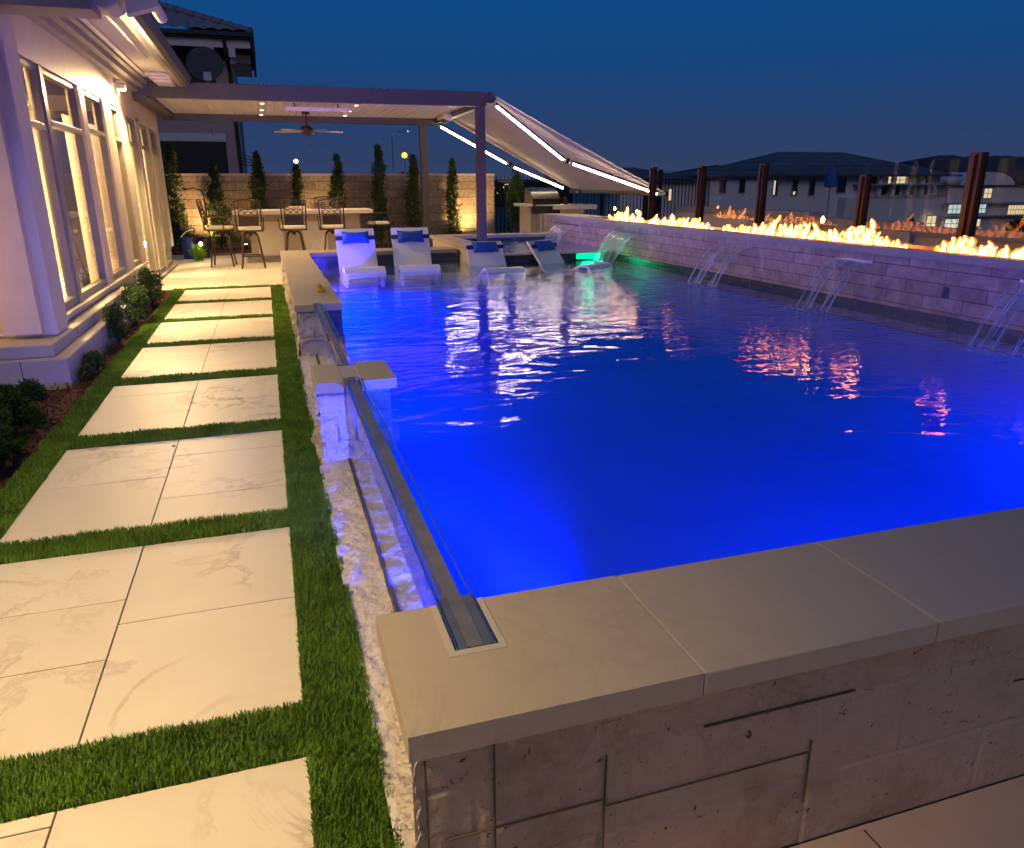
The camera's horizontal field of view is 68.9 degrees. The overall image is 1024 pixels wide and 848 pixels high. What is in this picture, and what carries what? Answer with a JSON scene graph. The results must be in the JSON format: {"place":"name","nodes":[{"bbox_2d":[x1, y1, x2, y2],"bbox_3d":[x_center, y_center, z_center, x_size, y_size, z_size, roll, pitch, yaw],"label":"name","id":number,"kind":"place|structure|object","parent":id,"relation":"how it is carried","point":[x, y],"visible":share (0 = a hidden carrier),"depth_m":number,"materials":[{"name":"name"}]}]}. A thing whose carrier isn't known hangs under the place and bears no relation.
{"place":"outdoors","nodes":[
{"label":"outdoors","id":0,"kind":"place"},
{"bbox_2d":[0,290,170,489],"bbox_3d":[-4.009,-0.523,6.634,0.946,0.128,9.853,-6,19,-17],"label":"bark mulch","id":1,"kind":"object","parent":0,"point":[65,394],"visible":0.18,"depth_m":5.64,"materials":[{"name":"wood"}]},
{"bbox_2d":[0,418,33,476],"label":"shrub","id":2,"kind":"object","parent":1,"relation":"on","point":[13,441],"visible":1,"depth_m":4.19,"materials":[{"name":"green plant"}]},
{"bbox_2d":[0,377,50,431],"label":"shrub","id":3,"kind":"object","parent":1,"relation":"on","point":[17,409],"visible":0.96,"depth_m":4.76,"materials":[{"name":"green plant"}]},
{"bbox_2d":[77,349,106,380],"bbox_3d":[-3.533,-0.490,6.253,0.183,0.202,0.688,-6,19,-17],"label":"shrub","id":4,"kind":"object","parent":1,"relation":"on","point":[92,361],"visible":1,"depth_m":6.31,"materials":[{"name":"green plant"}]},
{"bbox_2d":[0,0,190,389],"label":"house","id":5,"kind":"structure","parent":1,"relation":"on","point":[85,227],"depth_m":7.48,"materials":[{"name":"paint"}]},
{"bbox_2d":[19,55,78,310],"bbox_3d":[-4.205,-2.085,6.633,0.120,2.160,0.960,-6,19,-17],"label":"window","id":6,"kind":"structure","parent":5,"relation":"in","point":[40,124],"depth_m":6.98,"materials":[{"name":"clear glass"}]},
{"bbox_2d":[42,68,107,299],"bbox_3d":[-4.642,-2.457,7.800,0.210,2.160,1.400,-6,19,-17],"label":"window","id":7,"kind":"structure","parent":5,"relation":"in","point":[55,85],"depth_m":8.18,"materials":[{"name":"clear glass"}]},
{"bbox_2d":[83,90,126,279],"bbox_3d":[-5.111,-2.905,9.208,0.210,2.160,1.060,-6,19,-17],"label":"window","id":8,"kind":"structure","parent":5,"relation":"in","point":[88,97],"depth_m":9.55,"materials":[{"name":"clear glass"}]},
{"bbox_2d":[114,82,125,95],"bbox_3d":[-5.476,-4.686,10.446,0.130,0.160,0.160,-6,19,-17],"label":"wall light","id":9,"kind":"object","parent":5,"relation":"attached to","point":[119,87],"visible":1,"depth_m":10.38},
{"bbox_2d":[110,104,140,266],"bbox_3d":[-5.490,-3.333,10.547,0.080,2.160,0.670,-6,19,-17],"label":"window","id":10,"kind":"structure","parent":5,"relation":"in","point":[114,111],"depth_m":10.75,"materials":[{"name":"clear glass"}]},
{"bbox_2d":[125,116,155,273],"bbox_3d":[-5.885,-3.511,11.796,0.080,2.460,0.980,-6,19,-17],"label":"window","id":11,"kind":"structure","parent":5,"relation":"in","point":[130,123],"depth_m":12.01,"materials":[{"name":"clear glass"}]},
{"bbox_2d":[138,123,165,272],"bbox_3d":[-6.276,-3.884,12.967,0.080,2.460,1.000,-6,19,-17],"label":"window","id":12,"kind":"structure","parent":5,"relation":"in","point":[143,134],"depth_m":13.22,"materials":[{"name":"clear glass"}]},
{"bbox_2d":[149,128,172,266],"bbox_3d":[-6.629,-4.221,14.025,0.080,2.460,0.930,-6,19,-17],"label":"window","id":13,"kind":"structure","parent":5,"relation":"in","point":[151,132],"depth_m":14.29,"materials":[{"name":"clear glass"}]},
{"bbox_2d":[101,301,131,345],"bbox_3d":[-3.943,-0.998,7.442,0.283,0.440,0.373,-6,19,-17],"label":"shrub","id":14,"kind":"object","parent":1,"relation":"on","point":[113,316],"visible":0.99,"depth_m":7.41,"materials":[{"name":"green plant"}]},
{"bbox_2d":[120,284,152,324],"bbox_3d":[-4.324,-1.380,8.580,0.346,0.479,0.700,-6,19,-17],"label":"shrub","id":15,"kind":"object","parent":1,"relation":"on","point":[134,299],"visible":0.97,"depth_m":8.46,"materials":[{"name":"green plant"}]},
{"bbox_2d":[0,430,287,543],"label":"stepping stone","id":16,"kind":"object","parent":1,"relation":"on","point":[102,488],"visible":0.77,"depth_m":3.93,"materials":[{"name":"stone"}]},
{"bbox_2d":[133,267,163,304],"bbox_3d":[-4.815,-1.828,9.895,0.382,0.534,0.726,-6,19,-17],"label":"shrub","id":17,"kind":"object","parent":1,"relation":"on","point":[149,281],"visible":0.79,"depth_m":9.79,"materials":[{"name":"green plant"}]},
{"bbox_2d":[78,375,280,436],"bbox_3d":[-2.345,-0.142,5.461,1.237,0.040,1.333,-6,19,-17],"label":"stepping stone","id":18,"kind":"object","parent":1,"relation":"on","point":[131,408],"visible":0.73,"depth_m":5.38,"materials":[{"name":"stone"}]},
{"bbox_2d":[121,340,276,378],"bbox_3d":[-2.814,-0.591,6.868,1.237,0.040,1.313,-6,19,-17],"label":"stepping stone","id":19,"kind":"object","parent":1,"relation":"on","point":[158,361],"visible":0.76,"depth_m":6.82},
{"bbox_2d":[147,317,274,343],"bbox_3d":[-3.264,-1.021,8.216,1.237,0.040,1.303,-6,19,-17],"label":"stepping stone","id":20,"kind":"object","parent":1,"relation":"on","point":[204,330],"visible":0.66,"depth_m":8.20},
{"bbox_2d":[165,300,272,319],"bbox_3d":[-3.715,-1.451,9.565,1.237,0.040,1.313,-6,19,-17],"label":"stepping stone","id":21,"kind":"object","parent":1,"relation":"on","point":[200,310],"visible":0.65,"depth_m":9.54,"materials":[{"name":"stone"}]},
{"bbox_2d":[178,287,271,300],"bbox_3d":[-4.163,-1.879,10.909,1.237,0.040,1.293,-6,19,-17],"label":"stepping stone","id":22,"kind":"object","parent":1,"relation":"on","point":[221,294],"visible":0.62,"depth_m":10.94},
{"bbox_2d":[280,250,344,365],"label":"pool left wall","id":23,"kind":"structure","parent":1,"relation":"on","point":[303,276],"depth_m":7.17,"materials":[{"name":"stone"}]},
{"bbox_2d":[297,355,422,847],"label":"stone ledge","id":24,"kind":"object","parent":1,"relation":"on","point":[363,575],"visible":0.3,"depth_m":2.96,"materials":[{"name":"stone"}]},
{"bbox_2d":[312,302,353,365],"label":"acrylic pool wall","id":25,"kind":"structure","parent":24,"relation":"on","point":[324,354],"depth_m":5.58,"materials":[{"name":"plastic"}]},
{"bbox_2d":[343,376,495,649],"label":"acrylic pool wall","id":26,"kind":"structure","parent":24,"relation":"on","point":[394,545],"depth_m":2.68,"materials":[{"name":"plastic"}]},
{"bbox_2d":[139,1,256,172],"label":"house","id":27,"kind":"structure","parent":0,"point":[198,146],"depth_m":24.24,"materials":[{"name":"paint"}]},
{"bbox_2d":[155,56,215,100],"bbox_3d":[-10.455,-11.004,23.813,1.880,1.320,0.049,-6,19,-17],"label":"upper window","id":28,"kind":"structure","parent":27,"relation":"in","point":[182,58],"depth_m":23.82,"materials":[{"name":"glass"}]},
{"bbox_2d":[186,47,223,134],"bbox_3d":[-6.588,-7.233,16.151,0.755,1.781,0.668,-6,19,-17],"label":"satellite dish","id":29,"kind":"object","parent":27,"relation":"attached to","point":[206,64],"visible":0.93,"depth_m":16.21,"materials":[{"name":"metal"}]},
{"bbox_2d":[0,284,403,847],"bbox_3d":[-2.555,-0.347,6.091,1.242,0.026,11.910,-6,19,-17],"label":"ground","id":30,"kind":"structure","parent":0,"point":[51,826],"depth_m":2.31,"materials":[{"name":"plant"}]},
{"bbox_2d":[0,527,302,760],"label":"stepping stone","id":31,"kind":"object","parent":30,"relation":"on","point":[186,667],"visible":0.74,"depth_m":2.60,"materials":[{"name":"stone"}]},
{"bbox_2d":[0,757,314,847],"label":"stepping stone","id":32,"kind":"object","parent":30,"relation":"on","point":[268,806],"visible":0.91,"depth_m":1.86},
{"bbox_2d":[161,253,282,290],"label":"patio","id":33,"kind":"structure","parent":0,"point":[190,273],"depth_m":13.46,"materials":[{"name":"stone"}]},
{"bbox_2d":[180,229,194,258],"bbox_3d":[-7.003,-3.893,16.136,0.293,0.632,0.286,-6,19,-17],"label":"blue bin","id":34,"kind":"object","parent":33,"relation":"on","point":[186,243],"visible":0.91,"depth_m":16.06,"materials":[{"name":"ceramic"}]},
{"bbox_2d":[186,243,206,261],"bbox_3d":[-6.570,-3.542,15.620,0.386,0.518,0.491,7,19,22],"label":"lily clump","id":35,"kind":"object","parent":33,"relation":"on","point":[198,254],"visible":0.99,"depth_m":15.59,"materials":[{"name":"plant"}]},
{"bbox_2d":[197,237,210,257],"bbox_3d":[-6.761,-3.879,16.386,0.280,0.450,0.280,-6,19,-17],"label":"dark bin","id":36,"kind":"object","parent":33,"relation":"on","point":[205,241],"visible":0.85,"depth_m":16.30,"materials":[{"name":"black ceramic"}]},
{"bbox_2d":[196,199,237,266],"bbox_3d":[-5.722,-3.705,14.482,0.592,1.269,0.559,-4,18,-12],"label":"bar stool","id":37,"kind":"object","parent":33,"relation":"on","point":[224,228],"visible":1,"depth_m":14.42,"materials":[{"name":"brown metal"}]},
{"bbox_2d":[232,199,265,268],"bbox_3d":[-4.946,-3.591,14.117,0.559,1.269,0.592,-6,19,-17],"label":"bar stool","id":38,"kind":"object","parent":33,"relation":"on","point":[250,225],"visible":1,"depth_m":13.90,"materials":[{"name":"brown metal"}]},
{"bbox_2d":[277,199,307,250],"bbox_3d":[-4.210,-3.698,14.438,0.559,1.269,0.592,-7,19,-20],"label":"bar stool","id":39,"kind":"object","parent":33,"relation":"on","point":[294,224],"visible":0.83,"depth_m":14.22,"materials":[{"name":"brown metal"}]},
{"bbox_2d":[171,242,432,254],"bbox_3d":[-4.379,-4.350,18.628,8.400,0.160,1.000,-6,19,-17],"label":"planting bed","id":40,"kind":"object","parent":33,"relation":"on","point":[218,250],"depth_m":17.56,"materials":[{"name":"soil"}]},
{"bbox_2d":[162,142,194,250],"bbox_3d":[-7.802,-5.235,17.243,0.722,2.420,0.735,10,20,28],"label":"cypress tree","id":41,"kind":"object","parent":40,"relation":"on","point":[170,159],"visible":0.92,"depth_m":17.19,"materials":[{"name":"green plant"}]},
{"bbox_2d":[201,161,238,248],"bbox_3d":[-6.934,-5.141,17.576,0.804,2.030,0.863,-6,19,-17],"label":"cypress tree","id":42,"kind":"object","parent":40,"relation":"on","point":[215,185],"visible":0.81,"depth_m":17.47,"materials":[{"name":"green plant"}]},
{"bbox_2d":[247,150,270,208],"bbox_3d":[-6.032,-5.362,17.843,0.724,2.282,0.733,-6,19,-17],"label":"cypress tree","id":43,"kind":"object","parent":40,"relation":"on","point":[257,171],"visible":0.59,"depth_m":17.68,"materials":[{"name":"green plant"}]},
{"bbox_2d":[289,163,307,205],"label":"cypress tree","id":44,"kind":"object","parent":40,"relation":"on","point":[297,185],"visible":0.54,"depth_m":17.98,"materials":[{"name":"green plant"}]},
{"bbox_2d":[325,153,348,207],"bbox_3d":[-4.277,-5.529,18.409,0.712,2.238,0.675,-6,19,-17],"label":"cypress tree","id":45,"kind":"object","parent":40,"relation":"on","point":[335,191],"visible":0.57,"depth_m":18.22,"materials":[{"name":"green plant"}]},
{"bbox_2d":[367,143,395,244],"bbox_3d":[-3.321,-5.742,18.678,0.751,2.472,0.736,-6,19,-17],"label":"cypress tree","id":46,"kind":"object","parent":40,"relation":"on","point":[378,178],"visible":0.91,"depth_m":18.59,"materials":[{"name":"green plant"}]},
{"bbox_2d":[400,153,421,227],"bbox_3d":[-2.489,-5.701,18.938,0.742,2.229,0.773,-6,19,-17],"label":"cypress tree","id":47,"kind":"object","parent":40,"relation":"on","point":[413,176],"visible":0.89,"depth_m":18.83,"materials":[{"name":"green plant"}]},
{"bbox_2d":[443,158,463,234],"bbox_3d":[-1.518,-5.760,19.260,0.578,2.137,0.574,0,18,2],"label":"cypress tree","id":48,"kind":"object","parent":40,"relation":"on","point":[451,182],"visible":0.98,"depth_m":19.18,"materials":[{"name":"green plant"}]},
{"bbox_2d":[232,208,372,262],"bbox_3d":[-4.376,-4.004,15.794,2.770,1.030,1.050,-6,19,-17],"label":"bar counter","id":49,"kind":"object","parent":33,"relation":"on","point":[272,236],"visible":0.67,"depth_m":15.52,"materials":[{"name":"stone"}]},
{"bbox_2d":[257,222,284,255],"bbox_3d":[-4.991,-3.833,15.447,0.504,0.680,0.004,-6,19,-17],"label":"door panel","id":50,"kind":"structure","parent":49,"relation":"in","point":[271,239],"depth_m":15.45,"materials":[{"name":"stone"}]},
{"bbox_2d":[302,221,328,249],"bbox_3d":[-4.136,-3.919,15.705,0.500,0.680,0.004,-6,19,-17],"label":"door panel","id":51,"kind":"structure","parent":49,"relation":"in","point":[314,238],"depth_m":15.70,"materials":[{"name":"stone"}]},
{"bbox_2d":[134,81,486,246],"bbox_3d":[-3.801,-4.790,14.826,5.800,3.112,4.000,-6,19,-17],"label":"pergola","id":52,"kind":"object","parent":33,"relation":"on","point":[229,102],"visible":0.88,"depth_m":13.76,"materials":[{"name":"wood"}]},
{"bbox_2d":[274,111,341,140],"bbox_3d":[-3.950,-5.751,14.503,1.293,0.700,1.300,-6,19,-17],"label":"ceiling fan","id":53,"kind":"object","parent":52,"relation":"hanging from","point":[306,129],"visible":0.89,"depth_m":14.40,"materials":[{"name":"wood"}]},
{"bbox_2d":[285,103,348,111],"bbox_3d":[-3.570,-5.801,13.689,1.140,0.130,0.180,-6,19,-17],"label":"patio heater","id":54,"kind":"object","parent":52,"relation":"attached to","point":[314,109],"visible":1,"depth_m":13.64,"materials":[{"name":"white metal"}]},
{"bbox_2d":[437,112,451,123],"bbox_3d":[-1.404,-6.434,15.653,0.223,0.213,0.560,-6,19,-17],"label":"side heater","id":55,"kind":"object","parent":52,"relation":"attached to","point":[445,117],"visible":0.82,"depth_m":15.43,"materials":[{"name":"metal"}]},
{"bbox_2d":[440,92,668,196],"bbox_3d":[0.709,-5.867,16.041,3.828,1.855,4.106,-6,19,-17],"label":"awning","id":56,"kind":"object","parent":52,"relation":"attached to","point":[575,167],"visible":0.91,"depth_m":15.77,"materials":[{"name":"fabric"}]},
{"bbox_2d":[164,173,494,248],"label":"garden wall","id":57,"kind":"structure","parent":33,"relation":"on","point":[234,187],"depth_m":18.76,"materials":[{"name":"stone"}]},
{"bbox_2d":[317,198,345,249],"bbox_3d":[-3.515,-3.761,14.628,0.559,1.269,0.592,-5,18,-14],"label":"bar stool","id":58,"kind":"object","parent":33,"relation":"on","point":[329,223],"visible":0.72,"depth_m":14.38,"materials":[{"name":"brown metal"}]},
{"bbox_2d":[367,197,393,247],"bbox_3d":[-2.819,-4.252,16.149,0.592,1.269,0.559,-5,18,-15],"label":"bar stool","id":59,"kind":"object","parent":33,"relation":"on","point":[377,224],"visible":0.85,"depth_m":16.05,"materials":[{"name":"brown metal"}]},
{"bbox_2d":[307,246,456,276],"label":"pool back wall","id":60,"kind":"structure","parent":33,"relation":"on","point":[442,253],"depth_m":12.20,"materials":[{"name":"stone"}]},
{"bbox_2d":[501,167,524,232],"bbox_3d":[0.104,-5.699,19.378,0.786,1.937,0.694,1,18,4],"label":"cypress tree","id":61,"kind":"object","parent":33,"relation":"on","point":[516,184],"visible":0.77,"depth_m":19.27,"materials":[{"name":"green plant"}]},
{"bbox_2d":[429,232,616,276],"bbox_3d":[0.068,-3.016,13.550,2.500,0.680,3.190,-6,19,-17],"label":"spa","id":62,"kind":"object","parent":33,"relation":"on","point":[457,241],"visible":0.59,"depth_m":12.70,"materials":[{"name":"stone"}]},
{"bbox_2d":[476,239,611,252],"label":"spa water","id":63,"kind":"structure","parent":62,"relation":"in","point":[527,248],"depth_m":13.18,"materials":[{"name":"liquid"}]},
{"bbox_2d":[576,253,600,258],"bbox_3d":[1.262,-2.774,12.318,0.420,0.090,0.028,-6,19,-17],"label":"spill light","id":64,"kind":"object","parent":62,"relation":"attached to","point":[586,255],"visible":0.93,"depth_m":12.30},
{"bbox_2d":[514,203,596,232],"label":"grill island","id":65,"kind":"structure","parent":33,"relation":"on","point":[530,222],"depth_m":18.20,"materials":[{"name":"stone"}]},
{"bbox_2d":[524,187,559,213],"bbox_3d":[0.749,-5.453,18.202,0.700,0.599,0.744,-6,19,-17],"label":"grill","id":66,"kind":"object","parent":65,"relation":"in","point":[543,200],"visible":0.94,"depth_m":18.01,"materials":[{"name":"silver metal"}]},
{"bbox_2d":[494,207,519,232],"bbox_3d":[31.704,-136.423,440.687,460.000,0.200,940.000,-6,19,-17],"label":"ground","id":67,"kind":"structure","parent":0,"point":[502,219],"depth_m":102.17,"materials":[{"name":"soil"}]},
{"bbox_2d":[401,172,571,206],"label":"tree line","id":68,"kind":"object","parent":67,"relation":"on","point":[568,195],"visible":0.02,"depth_m":160.81,"materials":[{"name":"plant"}]},
{"bbox_2d":[669,165,793,209],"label":"house","id":69,"kind":"structure","parent":67,"relation":"on","point":[732,187],"depth_m":49.13,"materials":[{"name":"paint"}]},
{"bbox_2d":[719,179,726,193],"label":"window","id":70,"kind":"structure","parent":69,"relation":"in","point":[722,182],"depth_m":48.62,"materials":[{"name":"glass"}]},
{"bbox_2d":[738,179,745,193],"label":"window","id":71,"kind":"structure","parent":69,"relation":"in","point":[742,182],"depth_m":49.05,"materials":[{"name":"glass"}]},
{"bbox_2d":[675,206,823,233],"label":"boundary wall","id":72,"kind":"structure","parent":67,"relation":"on","point":[726,216],"depth_m":14.72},
{"bbox_2d":[647,152,989,246],"bbox_3d":[3.869,-1.155,10.442,0.120,4.800,8.625,-6,19,-17],"label":"glass fence","id":73,"kind":"object","parent":67,"relation":"on","point":[973,191],"visible":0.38,"depth_m":8.87,"materials":[{"name":"metal"}]},
{"bbox_2d":[824,164,836,216],"bbox_3d":[14.700,-9.340,34.971,0.582,5.340,0.591,-6,19,-17],"label":"closed parasol","id":74,"kind":"object","parent":67,"relation":"on","point":[831,180],"visible":0.87,"depth_m":34.18,"materials":[{"name":"blue fabric"}]},
{"bbox_2d":[28,0,1023,182],"label":"sky","id":75,"kind":"structure","parent":0,"point":[670,86],"materials":[{"name":"blue"}]},
{"bbox_2d":[556,167,708,220],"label":"house","id":76,"kind":"structure","parent":0,"point":[640,172],"depth_m":48.71,"materials":[{"name":"paint"}]},
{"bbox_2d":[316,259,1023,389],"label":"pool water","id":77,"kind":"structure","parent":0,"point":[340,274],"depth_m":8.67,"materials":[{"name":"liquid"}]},
{"bbox_2d":[592,230,639,264],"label":"waterfall","id":78,"kind":"structure","parent":77,"relation":"on","point":[612,246],"depth_m":11.91,"materials":[{"name":"clear liquid"}]},
{"bbox_2d":[683,244,747,287],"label":"waterfall","id":79,"kind":"structure","parent":77,"relation":"on","point":[712,257],"depth_m":9.28,"materials":[{"name":"clear liquid"}]},
{"bbox_2d":[789,258,866,312],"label":"waterfall","id":80,"kind":"structure","parent":77,"relation":"on","point":[825,302],"depth_m":7.37,"materials":[{"name":"clear liquid"}]},
{"bbox_2d":[962,282,1023,355],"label":"waterfall","id":81,"kind":"structure","parent":77,"relation":"on","point":[1006,305],"depth_m":5.60,"materials":[{"name":"clear liquid"}]},
{"bbox_2d":[339,266,1023,607],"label":"pool basin","id":82,"kind":"object","parent":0,"point":[545,453],"visible":0.33,"depth_m":7.33,"materials":[{"name":"liquid"}]},
{"bbox_2d":[330,272,645,293],"bbox_3d":[-0.623,-2.071,11.722,5.050,0.400,2.058,-6,19,-17],"label":"pool shelf","id":83,"kind":"object","parent":82,"relation":"in","point":[456,286],"visible":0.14,"depth_m":11.24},
{"bbox_2d":[335,228,385,288],"bbox_3d":[-2.250,-2.464,11.053,0.596,0.770,1.180,-6,19,-17],"label":"pool lounger","id":84,"kind":"object","parent":83,"relation":"on","point":[356,250],"visible":0.77,"depth_m":11.35,"materials":[{"name":"plastic"}]},
{"bbox_2d":[390,227,440,283],"bbox_3d":[-1.467,-2.543,11.289,0.596,0.770,1.180,-5,18,-14],"label":"pool lounger","id":85,"kind":"object","parent":83,"relation":"on","point":[411,250],"visible":0.9,"depth_m":11.59,"materials":[{"name":"plastic"}]},
{"bbox_2d":[465,241,525,286],"bbox_3d":[-0.265,-2.416,11.271,0.596,0.589,1.295,-6,19,-17],"label":"pool lounger","id":86,"kind":"object","parent":83,"relation":"on","point":[484,253],"visible":0.82,"depth_m":11.60,"materials":[{"name":"plastic"}]},
{"bbox_2d":[526,239,613,282],"bbox_3d":[0.897,-2.538,11.637,1.295,0.589,0.596,15,23,40],"label":"pool lounger","id":87,"kind":"object","parent":83,"relation":"on","point":[545,252],"visible":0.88,"depth_m":11.75,"materials":[{"name":"plastic"}]},
{"bbox_2d":[544,213,1023,358],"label":"fire wall","id":88,"kind":"structure","parent":82,"relation":"on","point":[926,285],"depth_m":7.47,"materials":[{"name":"stone"}]},
{"bbox_2d":[609,207,1023,258],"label":"fire","id":89,"kind":"object","parent":88,"relation":"on","point":[862,236],"visible":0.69,"depth_m":7.91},
{"bbox_2d":[722,152,961,226],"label":"house","id":90,"kind":"structure","parent":0,"point":[901,192],"depth_m":52.70,"materials":[{"name":"paint"}]},
{"bbox_2d":[790,179,798,196],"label":"window","id":91,"kind":"structure","parent":90,"relation":"in","point":[795,182],"depth_m":50.80,"materials":[{"name":"glass"}]},
{"bbox_2d":[808,179,815,195],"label":"window","id":92,"kind":"structure","parent":90,"relation":"in","point":[812,182],"depth_m":51.21,"materials":[{"name":"glass"}]},
{"bbox_2d":[836,178,847,193],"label":"window","id":93,"kind":"structure","parent":90,"relation":"in","point":[841,182],"depth_m":51.89,"materials":[{"name":"glass"}]},
{"bbox_2d":[812,217,924,242],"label":"boundary wall","id":94,"kind":"structure","parent":0,"point":[899,231],"depth_m":11.46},
{"bbox_2d":[789,776,1023,847],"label":"deck","id":95,"kind":"structure","parent":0,"point":[992,816],"depth_m":1.99,"materials":[{"name":"stone"}]},
{"bbox_2d":[376,507,1023,847],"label":"pool front wall","id":96,"kind":"structure","parent":95,"relation":"on","point":[789,696],"depth_m":1.80,"materials":[{"name":"stone"}]},
{"bbox_2d":[897,155,1023,176],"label":"hills","id":97,"kind":"structure","parent":0,"point":[1011,166],"depth_m":514.58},
{"bbox_2d":[913,226,1023,252],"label":"boundary wall","id":98,"kind":"structure","parent":0,"point":[1013,241],"depth_m":9.89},
{"bbox_2d":[925,172,1023,230],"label":"house","id":99,"kind":"structure","parent":0,"point":[1002,203],"depth_m":55.02,"materials":[{"name":"paint"}]},
{"bbox_2d":[925,215,936,225],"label":"window","id":100,"kind":"structure","parent":99,"relation":"in","point":[930,219],"depth_m":53.70,"materials":[{"name":"glass"}]},
{"bbox_2d":[943,218,958,227],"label":"window","id":101,"kind":"structure","parent":99,"relation":"in","point":[948,222],"depth_m":54.44,"materials":[{"name":"glass"}]},
{"bbox_2d":[946,204,986,214],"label":"window","id":102,"kind":"structure","parent":99,"relation":"in","point":[953,209],"depth_m":54.24,"materials":[{"name":"glass"}]},
{"bbox_2d":[982,188,992,198],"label":"window","id":103,"kind":"structure","parent":99,"relation":"in","point":[987,193],"depth_m":54.66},
{"bbox_2d":[1006,204,1023,214],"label":"window","id":104,"kind":"structure","parent":99,"relation":"in","point":[1013,208],"depth_m":55.87,"materials":[{"name":"glass"}]},
{"bbox_2d":[1001,219,1023,231],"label":"shrub","id":105,"kind":"object","parent":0,"point":[1016,225],"visible":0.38,"depth_m":52.98,"materials":[{"name":"orange plant"}]},
{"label":"patio bed","id":106,"kind":"structure","parent":0,"visible":0},
{"bbox_2d":[494,170,713,232],"bbox_3d":[2.724,-6.137,21.096,6.700,2.000,0.090,-6,19,-17],"label":"iron fence","id":107,"kind":"object","parent":106,"relation":"on","point":[660,179],"visible":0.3,"depth_m":21.22,"materials":[{"name":"black metal"}]},
{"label":"water body","id":108,"kind":"structure","parent":0,"visible":0},
{"bbox_2d":[309,360,396,499],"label":"pool pier","id":109,"kind":"structure","parent":108,"relation":"on","point":[329,438],"depth_m":4.17,"materials":[{"name":"stone"}]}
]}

